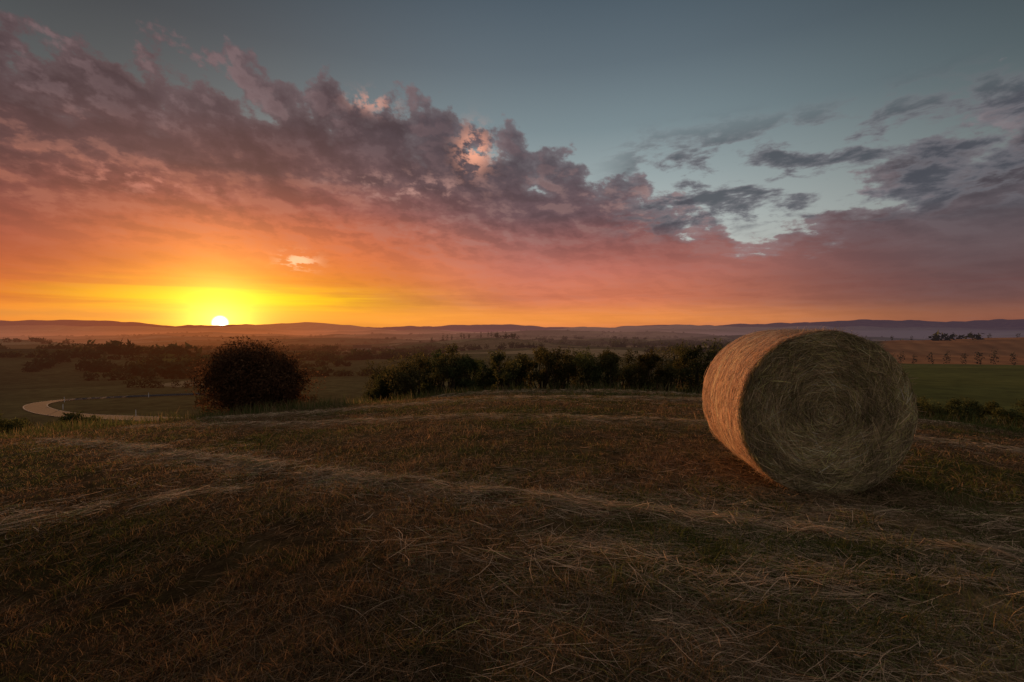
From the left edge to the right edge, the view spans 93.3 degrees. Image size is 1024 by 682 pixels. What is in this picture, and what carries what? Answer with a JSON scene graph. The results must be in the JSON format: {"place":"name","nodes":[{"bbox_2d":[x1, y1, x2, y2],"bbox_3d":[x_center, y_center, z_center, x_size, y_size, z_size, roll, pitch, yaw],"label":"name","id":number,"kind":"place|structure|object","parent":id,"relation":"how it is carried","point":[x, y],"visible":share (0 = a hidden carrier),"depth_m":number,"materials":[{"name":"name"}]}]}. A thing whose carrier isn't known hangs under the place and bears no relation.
{"place":"outdoors","nodes":[
{"label":"outdoors","id":0,"kind":"place"},
{"bbox_2d":[22,393,204,420],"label":"road","id":1,"kind":"structure","parent":0,"point":[43,408],"depth_m":85.31,"materials":[{"name":"beige soil"}]},
{"bbox_2d":[0,319,1023,681],"bbox_3d":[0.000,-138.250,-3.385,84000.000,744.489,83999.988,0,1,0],"label":"ground","id":2,"kind":"structure","parent":0,"point":[984,383],"depth_m":4.77,"materials":[{"name":"brown soil"}]},
{"bbox_2d":[0,410,32,433],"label":"bush","id":3,"kind":"object","parent":2,"relation":"on","point":[13,424],"visible":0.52,"depth_m":37.15,"materials":[{"name":"green plant"}]},
{"bbox_2d":[57,411,102,425],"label":"bush","id":4,"kind":"object","parent":2,"relation":"on","point":[70,415],"visible":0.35,"depth_m":37.09,"materials":[{"name":"green plant"}]},
{"bbox_2d":[185,335,325,415],"bbox_3d":[-17.895,2.825,34.033,9.225,6.615,6.835,0,1,0],"label":"bush","id":5,"kind":"object","parent":2,"relation":"on","point":[245,375],"visible":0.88,"depth_m":32.38,"materials":[{"name":"green plant"}]},
{"bbox_2d":[361,369,394,401],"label":"hedge shrub","id":6,"kind":"object","parent":2,"relation":"on","point":[379,389],"visible":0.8,"depth_m":26.00,"materials":[{"name":"green plant"}]},
{"bbox_2d":[360,359,395,400],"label":"hedge shrub","id":7,"kind":"object","parent":2,"relation":"on","point":[373,376],"visible":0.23,"depth_m":27.92,"materials":[{"name":"green plant"}]},
{"bbox_2d":[382,360,421,398],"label":"hedge shrub","id":8,"kind":"object","parent":2,"relation":"on","point":[398,389],"visible":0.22,"depth_m":25.47,"materials":[{"name":"green plant"}]},
{"bbox_2d":[381,350,431,396],"bbox_3d":[-5.174,1.766,24.182,2.739,2.748,2.366,-1,2,-37],"label":"hedge shrub","id":9,"kind":"object","parent":2,"relation":"on","point":[400,378],"visible":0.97,"depth_m":23.91,"materials":[{"name":"green plant"}]},
{"bbox_2d":[407,351,446,397],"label":"hedge shrub","id":10,"kind":"object","parent":2,"relation":"on","point":[430,386],"visible":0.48,"depth_m":27.01,"materials":[{"name":"green plant"}]},
{"bbox_2d":[420,349,451,395],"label":"hedge shrub","id":11,"kind":"object","parent":2,"relation":"on","point":[430,369],"visible":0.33,"depth_m":27.59,"materials":[{"name":"green plant"}]},
{"bbox_2d":[431,341,470,394],"bbox_3d":[-3.122,1.510,24.653,2.194,3.044,2.660,0,1,0],"label":"hedge shrub","id":12,"kind":"object","parent":2,"relation":"on","point":[445,365],"visible":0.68,"depth_m":24.37,"materials":[{"name":"green plant"}]},
{"bbox_2d":[448,354,482,391],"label":"hedge shrub","id":13,"kind":"object","parent":2,"relation":"on","point":[471,364],"visible":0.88,"depth_m":24.30,"materials":[{"name":"green plant"}]},
{"bbox_2d":[463,358,494,391],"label":"hedge shrub","id":14,"kind":"object","parent":2,"relation":"on","point":[476,379],"visible":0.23,"depth_m":27.34,"materials":[{"name":"green plant"}]},
{"bbox_2d":[475,363,501,389],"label":"hedge shrub","id":15,"kind":"object","parent":2,"relation":"on","point":[489,375],"visible":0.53,"depth_m":26.71,"materials":[{"name":"green plant"}]},
{"bbox_2d":[485,349,521,390],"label":"hedge shrub","id":16,"kind":"object","parent":2,"relation":"on","point":[505,376],"visible":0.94,"depth_m":23.98,"materials":[{"name":"green plant"}]},
{"bbox_2d":[0,328,1020,430],"bbox_3d":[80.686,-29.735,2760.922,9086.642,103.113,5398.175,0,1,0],"label":"distant trees","id":17,"kind":"object","parent":2,"relation":"on","point":[164,362],"visible":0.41,"depth_m":239.14,"materials":[{"name":"green plant"}]},
{"bbox_2d":[0,383,1023,681],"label":"stubble grass","id":18,"kind":"structure","parent":2,"relation":"on","point":[362,535],"depth_m":3.22,"materials":[{"name":"brown plant"}]},
{"bbox_2d":[0,388,1023,681],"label":"hay swath","id":19,"kind":"object","parent":2,"relation":"on","point":[992,550],"visible":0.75,"depth_m":3.32,"materials":[{"name":"plant"}]},
{"bbox_2d":[0,391,1023,681],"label":"loose straw","id":20,"kind":"object","parent":2,"relation":"on","point":[318,633],"visible":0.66,"depth_m":2.91,"materials":[{"name":"beige plant"}]},
{"bbox_2d":[0,379,1023,436],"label":"meadow grass","id":21,"kind":"structure","parent":2,"relation":"on","point":[117,421],"depth_m":19.84,"materials":[{"name":"green plant"}]},
{"bbox_2d":[493,353,535,388],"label":"hedge shrub","id":22,"kind":"object","parent":2,"relation":"on","point":[523,370],"visible":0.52,"depth_m":25.60,"materials":[{"name":"green plant"}]},
{"bbox_2d":[513,353,538,389],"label":"hedge shrub","id":23,"kind":"object","parent":2,"relation":"on","point":[535,366],"visible":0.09,"depth_m":27.81,"materials":[{"name":"green plant"}]},
{"bbox_2d":[522,346,558,389],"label":"hedge shrub","id":24,"kind":"object","parent":2,"relation":"on","point":[542,383],"visible":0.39,"depth_m":25.79,"materials":[{"name":"green plant"}]},
{"bbox_2d":[528,346,578,390],"bbox_3d":[2.058,1.478,23.963,2.578,2.470,1.945,-1,2,-42],"label":"hedge shrub","id":25,"kind":"object","parent":2,"relation":"on","point":[556,373],"visible":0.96,"depth_m":23.85,"materials":[{"name":"green plant"}]},
{"bbox_2d":[558,351,576,386],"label":"hedge shrub","id":26,"kind":"object","parent":2,"relation":"on","point":[568,359],"visible":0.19,"depth_m":27.00,"materials":[{"name":"green plant"}]},
{"bbox_2d":[560,348,600,389],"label":"hedge shrub","id":27,"kind":"object","parent":2,"relation":"on","point":[579,373],"visible":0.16,"depth_m":27.91,"materials":[{"name":"green plant"}]},
{"bbox_2d":[572,344,621,389],"bbox_3d":[4.280,1.509,24.829,2.491,2.838,2.465,0,1,0],"label":"hedge shrub","id":28,"kind":"object","parent":2,"relation":"on","point":[585,363],"visible":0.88,"depth_m":24.25,"materials":[{"name":"green plant"}]},
{"bbox_2d":[589,349,622,388],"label":"hedge shrub","id":29,"kind":"object","parent":2,"relation":"on","point":[610,360],"visible":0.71,"depth_m":24.11,"materials":[{"name":"green plant"}]},
{"bbox_2d":[600,346,638,389],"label":"hedge shrub","id":30,"kind":"object","parent":2,"relation":"on","point":[626,359],"visible":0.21,"depth_m":27.74,"materials":[{"name":"green plant"}]},
{"bbox_2d":[619,363,656,390],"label":"hedge shrub","id":31,"kind":"object","parent":2,"relation":"on","point":[627,371],"visible":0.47,"depth_m":26.86,"materials":[{"name":"green plant"}]},
{"bbox_2d":[633,349,667,390],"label":"hedge shrub","id":32,"kind":"object","parent":2,"relation":"on","point":[645,361],"visible":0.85,"depth_m":23.62,"materials":[{"name":"green plant"}]},
{"bbox_2d":[646,343,688,391],"bbox_3d":[7.962,1.702,25.421,2.279,3.170,2.971,1,2,40],"label":"hedge shrub","id":33,"kind":"object","parent":2,"relation":"on","point":[670,374],"visible":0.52,"depth_m":25.26,"materials":[{"name":"green plant"}]},
{"bbox_2d":[667,343,687,389],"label":"hedge shrub","id":34,"kind":"object","parent":2,"relation":"on","point":[676,366],"visible":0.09,"depth_m":27.93,"materials":[{"name":"green plant"}]},
{"bbox_2d":[672,339,704,392],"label":"hedge shrub","id":35,"kind":"object","parent":2,"relation":"on","point":[681,350],"visible":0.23,"depth_m":26.08,"materials":[{"name":"green plant"}]},
{"bbox_2d":[676,344,720,394],"bbox_3d":[9.287,1.699,23.899,2.467,3.176,2.543,0,1,0],"label":"hedge shrub","id":36,"kind":"object","parent":2,"relation":"on","point":[693,354],"visible":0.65,"depth_m":23.84,"materials":[{"name":"green plant"}]},
{"bbox_2d":[699,338,727,381],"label":"hedge shrub","id":37,"kind":"object","parent":2,"relation":"on","point":[712,346],"visible":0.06,"depth_m":26.65,"materials":[{"name":"green plant"}]},
{"bbox_2d":[695,324,937,508],"bbox_3d":[2.931,0.656,4.960,1.782,1.652,1.840,0,1,6],"label":"hay bale","id":38,"kind":"object","parent":2,"relation":"on","point":[817,412],"visible":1,"depth_m":4.40,"materials":[{"name":"plant"}]},
{"bbox_2d":[916,397,947,419],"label":"hedge shrub","id":39,"kind":"object","parent":2,"relation":"on","point":[925,404],"visible":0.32,"depth_m":30.55,"materials":[{"name":"green plant"}]},
{"bbox_2d":[935,395,1000,423],"bbox_3d":[29.752,4.987,31.794,3.572,2.726,2.700,1,2,33],"label":"hedge shrub","id":40,"kind":"object","parent":2,"relation":"on","point":[954,406],"visible":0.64,"depth_m":31.75,"materials":[{"name":"green plant"}]},
{"bbox_2d":[974,400,1023,426],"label":"hedge shrub","id":41,"kind":"object","parent":2,"relation":"on","point":[993,408],"visible":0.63,"depth_m":32.52,"materials":[{"name":"green plant"}]},
{"bbox_2d":[1010,398,1023,423],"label":"hedge shrub","id":42,"kind":"object","parent":2,"relation":"on","point":[1022,410],"visible":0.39,"depth_m":34.67,"materials":[{"name":"green plant"}]},
{"bbox_2d":[0,0,1023,327],"label":"sky","id":43,"kind":"structure","parent":0,"point":[363,163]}
]}

